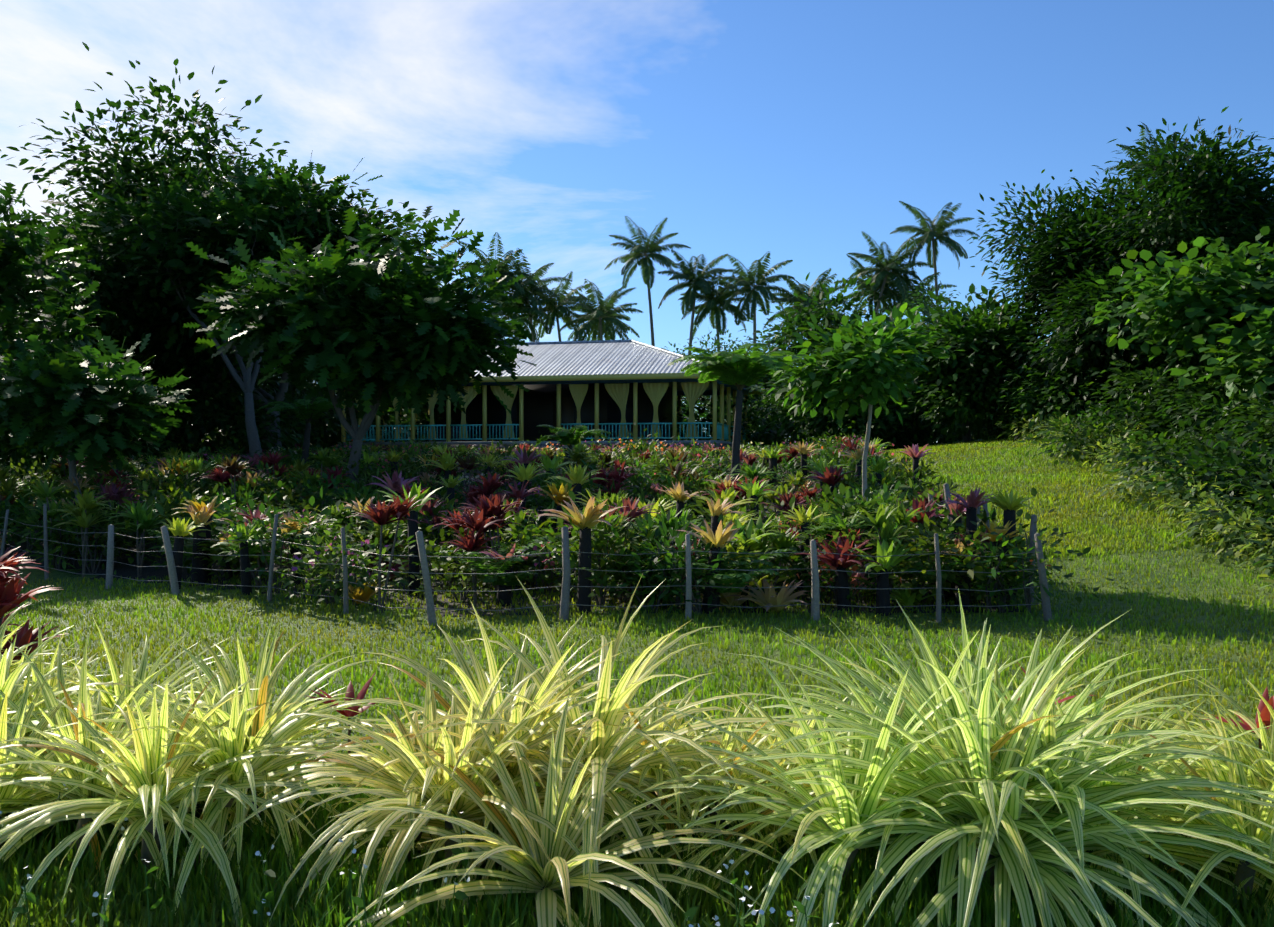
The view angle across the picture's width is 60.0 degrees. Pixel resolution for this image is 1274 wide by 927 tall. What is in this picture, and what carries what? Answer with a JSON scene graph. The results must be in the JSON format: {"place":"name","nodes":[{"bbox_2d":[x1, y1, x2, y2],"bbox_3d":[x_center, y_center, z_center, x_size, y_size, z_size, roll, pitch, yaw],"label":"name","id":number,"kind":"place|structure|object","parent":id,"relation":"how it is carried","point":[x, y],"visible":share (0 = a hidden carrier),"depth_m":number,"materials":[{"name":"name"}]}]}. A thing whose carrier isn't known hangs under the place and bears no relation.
{"place":"outdoors","nodes":[
{"label":"outdoors","id":0,"kind":"place"},
{"bbox_2d":[5,462,1025,616],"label":"garden soil","id":1,"kind":"structure","parent":0,"point":[125,570],"depth_m":17.34,"materials":[{"name":"brown soil"}]},
{"bbox_2d":[0,328,194,540],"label":"breadfruit tree","id":2,"kind":"object","parent":1,"relation":"on","point":[75,408],"visible":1,"depth_m":21.74,"materials":[{"name":"green plant"}]},
{"bbox_2d":[51,141,382,456],"bbox_3d":[-13.400,-5.232,37.047,9.408,11.618,8.471,0,0,-1],"label":"breadfruit tree","id":3,"kind":"object","parent":1,"relation":"on","point":[151,219],"visible":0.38,"depth_m":35.25,"materials":[{"name":"green plant"}]},
{"bbox_2d":[257,397,357,472],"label":"tree","id":4,"kind":"object","parent":1,"relation":"on","point":[314,410],"visible":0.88,"depth_m":33.47,"materials":[{"name":"green plant"}]},
{"bbox_2d":[183,206,536,488],"bbox_3d":[-6.867,-2.726,27.833,8.802,7.820,7.598,0,0,-1],"label":"breadfruit tree","id":5,"kind":"object","parent":1,"relation":"on","point":[354,327],"visible":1,"depth_m":26.46,"materials":[{"name":"green plant"}]},
{"bbox_2d":[0,483,1052,625],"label":"fence posts","id":6,"kind":"object","parent":1,"relation":"on","point":[564,604],"visible":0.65,"depth_m":14.42,"materials":[{"name":"grey wood"}]},
{"bbox_2d":[0,422,1113,615],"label":"garden shrubs","id":7,"kind":"object","parent":1,"relation":"on","point":[667,500],"visible":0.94,"depth_m":17.92,"materials":[{"name":"green plant"}]},
{"bbox_2d":[536,424,610,469],"bbox_3d":[-1.892,-0.291,32.802,2.278,1.728,2.294,0,0,-1],"label":"garden plant","id":8,"kind":"object","parent":1,"relation":"on","point":[566,437],"visible":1,"depth_m":32.67,"materials":[{"name":"green plant"}]},
{"bbox_2d":[668,343,809,483],"bbox_3d":[2.520,-0.805,26.466,3.657,3.984,3.577,0,0,-1],"label":"tree","id":9,"kind":"object","parent":1,"relation":"on","point":[738,370],"visible":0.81,"depth_m":26.17,"materials":[{"name":"green plant"}]},
{"bbox_2d":[759,302,964,500],"bbox_3d":[3.796,-0.361,18.483,3.393,4.789,3.690,0,0,-1],"label":"tree","id":10,"kind":"object","parent":1,"relation":"on","point":[866,364],"visible":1,"depth_m":18.23,"materials":[{"name":"green plant"}]},
{"bbox_2d":[318,372,763,444],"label":"house","id":11,"kind":"structure","parent":0,"point":[721,431],"depth_m":47.90,"materials":[{"name":"wood"}]},
{"bbox_2d":[355,382,708,438],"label":"curtains","id":12,"kind":"object","parent":11,"relation":"attached to","point":[655,392],"visible":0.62,"depth_m":44.95,"materials":[{"name":"beige fabric"}]},
{"bbox_2d":[332,443,744,453],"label":"house stone plinth","id":13,"kind":"structure","parent":11,"relation":"attached to","point":[503,446],"depth_m":44.94,"materials":[{"name":"grey stone"}]},
{"bbox_2d":[474,339,763,390],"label":"house roof","id":14,"kind":"structure","parent":11,"relation":"attached to","point":[631,356],"depth_m":46.65,"materials":[{"name":"silver metal"}]},
{"bbox_2d":[0,740,1273,926],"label":"verge grass","id":15,"kind":"structure","parent":0,"point":[492,911],"depth_m":5.11,"materials":[{"name":"green plant"}]},
{"bbox_2d":[0,435,1273,926],"bbox_3d":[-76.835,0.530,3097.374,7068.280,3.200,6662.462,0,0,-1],"label":"lawn","id":16,"kind":"structure","parent":0,"point":[64,575],"depth_m":13.54,"materials":[{"name":"green plant"}]},
{"bbox_2d":[0,324,44,399],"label":"tree","id":17,"kind":"object","parent":16,"relation":"on","point":[1,349],"visible":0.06,"depth_m":40.95,"materials":[{"name":"green plant"}]},
{"bbox_2d":[0,312,73,451],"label":"tree","id":18,"kind":"object","parent":16,"relation":"on","point":[14,354],"depth_m":46.54,"materials":[{"name":"green plant"}]},
{"bbox_2d":[0,180,125,379],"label":"breadfruit tree","id":19,"kind":"object","parent":16,"relation":"on","point":[13,252],"visible":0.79,"depth_m":27.37,"materials":[{"name":"green plant"}]},
{"bbox_2d":[0,110,328,457],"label":"tree","id":20,"kind":"object","parent":16,"relation":"on","point":[228,168],"visible":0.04,"depth_m":44.79,"materials":[{"name":"green plant"}]},
{"bbox_2d":[0,42,449,464],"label":"tree","id":21,"kind":"object","parent":16,"relation":"on","point":[115,292],"visible":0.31,"depth_m":37.84,"materials":[{"name":"green plant"}]},
{"bbox_2d":[150,351,427,441],"bbox_3d":[-16.643,-4.219,49.764,10.725,8.927,12.596,0,0,37],"label":"tree","id":22,"kind":"object","parent":16,"relation":"on","point":[312,384],"visible":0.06,"depth_m":49.88,"materials":[{"name":"green plant"}]},
{"bbox_2d":[387,399,443,434],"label":"tree","id":23,"kind":"object","parent":16,"relation":"on","point":[426,404],"visible":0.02,"depth_m":58.38,"materials":[{"name":"green plant"}]},
{"bbox_2d":[0,784,838,926],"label":"verge weeds","id":24,"kind":"object","parent":16,"relation":"on","point":[690,913],"visible":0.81,"depth_m":4.52,"materials":[{"name":"green plant"}]},
{"bbox_2d":[457,232,533,322],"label":"palm tree","id":25,"kind":"object","parent":16,"relation":"on","point":[505,263],"visible":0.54,"depth_m":111.28,"materials":[{"name":"green plant"}]},
{"bbox_2d":[486,277,553,341],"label":"palm tree","id":26,"kind":"object","parent":16,"relation":"on","point":[524,311],"visible":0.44,"depth_m":113.24,"materials":[{"name":"green plant"}]},
{"bbox_2d":[497,249,571,341],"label":"palm tree","id":27,"kind":"object","parent":16,"relation":"on","point":[537,274],"visible":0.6,"depth_m":113.32,"materials":[{"name":"green plant"}]},
{"bbox_2d":[525,271,592,340],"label":"palm tree","id":28,"kind":"object","parent":16,"relation":"on","point":[563,311],"visible":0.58,"depth_m":117.35,"materials":[{"name":"green plant"}]},
{"bbox_2d":[558,279,642,340],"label":"palm tree","id":29,"kind":"object","parent":16,"relation":"on","point":[598,313],"visible":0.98,"depth_m":112.07,"materials":[{"name":"green plant"}]},
{"bbox_2d":[563,287,639,340],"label":"palm tree","id":30,"kind":"object","parent":16,"relation":"on","point":[611,331],"visible":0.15,"depth_m":120.15,"materials":[{"name":"green plant"}]},
{"bbox_2d":[0,576,1273,926],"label":"spider plants","id":31,"kind":"object","parent":16,"relation":"on","point":[990,778],"visible":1,"depth_m":5.29,"materials":[{"name":"green plant"}]},
{"bbox_2d":[0,322,1273,584],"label":"hedge shrubs","id":32,"kind":"object","parent":16,"relation":"on","point":[1160,406],"visible":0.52,"depth_m":31.42,"materials":[{"name":"green plant"}]},
{"bbox_2d":[0,546,1273,818],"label":"red ti plants","id":33,"kind":"object","parent":16,"relation":"on","point":[10,594],"visible":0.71,"depth_m":9.12,"materials":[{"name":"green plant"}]},
{"bbox_2d":[604,216,690,345],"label":"palm tree","id":34,"kind":"object","parent":16,"relation":"on","point":[638,251],"visible":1,"depth_m":115.83,"materials":[{"name":"green plant"}]},
{"bbox_2d":[677,396,702,427],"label":"tree","id":35,"kind":"object","parent":16,"relation":"on","point":[686,407],"depth_m":62.04,"materials":[{"name":"green plant"}]},
{"bbox_2d":[657,249,737,417],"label":"palm tree","id":36,"kind":"object","parent":16,"relation":"on","point":[687,304],"visible":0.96,"depth_m":113.11,"materials":[{"name":"green plant"}]},
{"bbox_2d":[662,324,750,424],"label":"tree","id":37,"kind":"object","parent":16,"relation":"on","point":[716,341],"visible":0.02,"depth_m":68.67,"materials":[{"name":"green plant"}]},
{"bbox_2d":[678,268,758,351],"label":"palm tree","id":38,"kind":"object","parent":16,"relation":"on","point":[715,310],"visible":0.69,"depth_m":113.67,"materials":[{"name":"green plant"}]},
{"bbox_2d":[682,326,797,435],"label":"tree","id":39,"kind":"object","parent":16,"relation":"on","point":[768,378],"visible":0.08,"depth_m":61.78,"materials":[{"name":"green plant"}]},
{"bbox_2d":[712,251,794,350],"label":"palm tree","id":40,"kind":"object","parent":16,"relation":"on","point":[748,281],"visible":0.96,"depth_m":108.72,"materials":[{"name":"green plant"}]},
{"bbox_2d":[768,268,837,338],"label":"palm tree","id":41,"kind":"object","parent":16,"relation":"on","point":[790,288],"visible":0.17,"depth_m":115.49,"materials":[{"name":"green plant"}]},
{"bbox_2d":[763,270,852,336],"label":"palm tree","id":42,"kind":"object","parent":16,"relation":"on","point":[796,288],"visible":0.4,"depth_m":108.69,"materials":[{"name":"green plant"}]},
{"bbox_2d":[735,272,973,450],"bbox_3d":[9.437,-3.430,45.612,11.082,8.932,10.354,0,0,-1],"label":"tree","id":43,"kind":"object","parent":16,"relation":"on","point":[788,329],"visible":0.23,"depth_m":44.62,"materials":[{"name":"green plant"}]},
{"bbox_2d":[834,252,908,316],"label":"palm tree","id":44,"kind":"object","parent":16,"relation":"on","point":[871,299],"visible":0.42,"depth_m":117.52,"materials":[{"name":"green plant"}]},
{"bbox_2d":[847,231,933,314],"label":"coconut palm","id":45,"kind":"object","parent":16,"relation":"on","point":[892,271],"visible":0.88,"depth_m":114.22,"materials":[{"name":"green plant"}]},
{"bbox_2d":[874,263,956,324],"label":"palm tree","id":46,"kind":"object","parent":16,"relation":"on","point":[900,301],"visible":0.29,"depth_m":114.48,"materials":[{"name":"green plant"}]},
{"bbox_2d":[889,201,979,310],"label":"coconut palm","id":47,"kind":"object","parent":16,"relation":"on","point":[933,232],"visible":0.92,"depth_m":113.73,"materials":[{"name":"green plant"}]},
{"bbox_2d":[889,275,1011,440],"bbox_3d":[16.763,-5.078,57.780,9.610,8.779,11.286,0,0,-19],"label":"tree","id":48,"kind":"object","parent":16,"relation":"on","point":[938,302],"visible":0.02,"depth_m":55.41,"materials":[{"name":"green plant"}]},
{"bbox_2d":[884,283,1062,441],"bbox_3d":[12.135,-3.561,40.157,7.871,6.101,7.678,0,0,-1],"label":"tree","id":49,"kind":"object","parent":16,"relation":"on","point":[951,324],"visible":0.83,"depth_m":38.81,"materials":[{"name":"green plant"}]},
{"bbox_2d":[959,287,1058,398],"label":"tree","id":50,"kind":"object","parent":16,"relation":"on","point":[1008,312],"depth_m":60.65,"materials":[{"name":"green plant"}]},
{"bbox_2d":[955,106,1273,431],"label":"mango tree","id":51,"kind":"object","parent":16,"relation":"on","point":[1075,254],"visible":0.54,"depth_m":35.45,"materials":[{"name":"green plant"}]},
{"bbox_2d":[975,411,1273,592],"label":"hedge shrubs","id":52,"kind":"object","parent":16,"relation":"on","point":[1234,522],"visible":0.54,"depth_m":20.90,"materials":[{"name":"green plant"}]},
{"bbox_2d":[1104,125,1187,204],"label":"tree","id":53,"kind":"object","parent":16,"relation":"on","point":[1132,153],"visible":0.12,"depth_m":115.56,"materials":[{"name":"green plant"}]},
{"bbox_2d":[1086,226,1273,432],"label":"round leaf tree","id":54,"kind":"object","parent":16,"relation":"on","point":[1219,300],"visible":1,"depth_m":27.96,"materials":[{"name":"green plant"}]},
{"bbox_2d":[0,0,1273,458],"label":"sky","id":55,"kind":"structure","parent":0,"point":[794,130],"materials":[{"name":"blue"}]},
{"bbox_2d":[875,436,1270,557],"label":"lawn grass","id":56,"kind":"structure","parent":0,"point":[990,444],"depth_m":24.09,"materials":[{"name":"green plant"}]}
]}

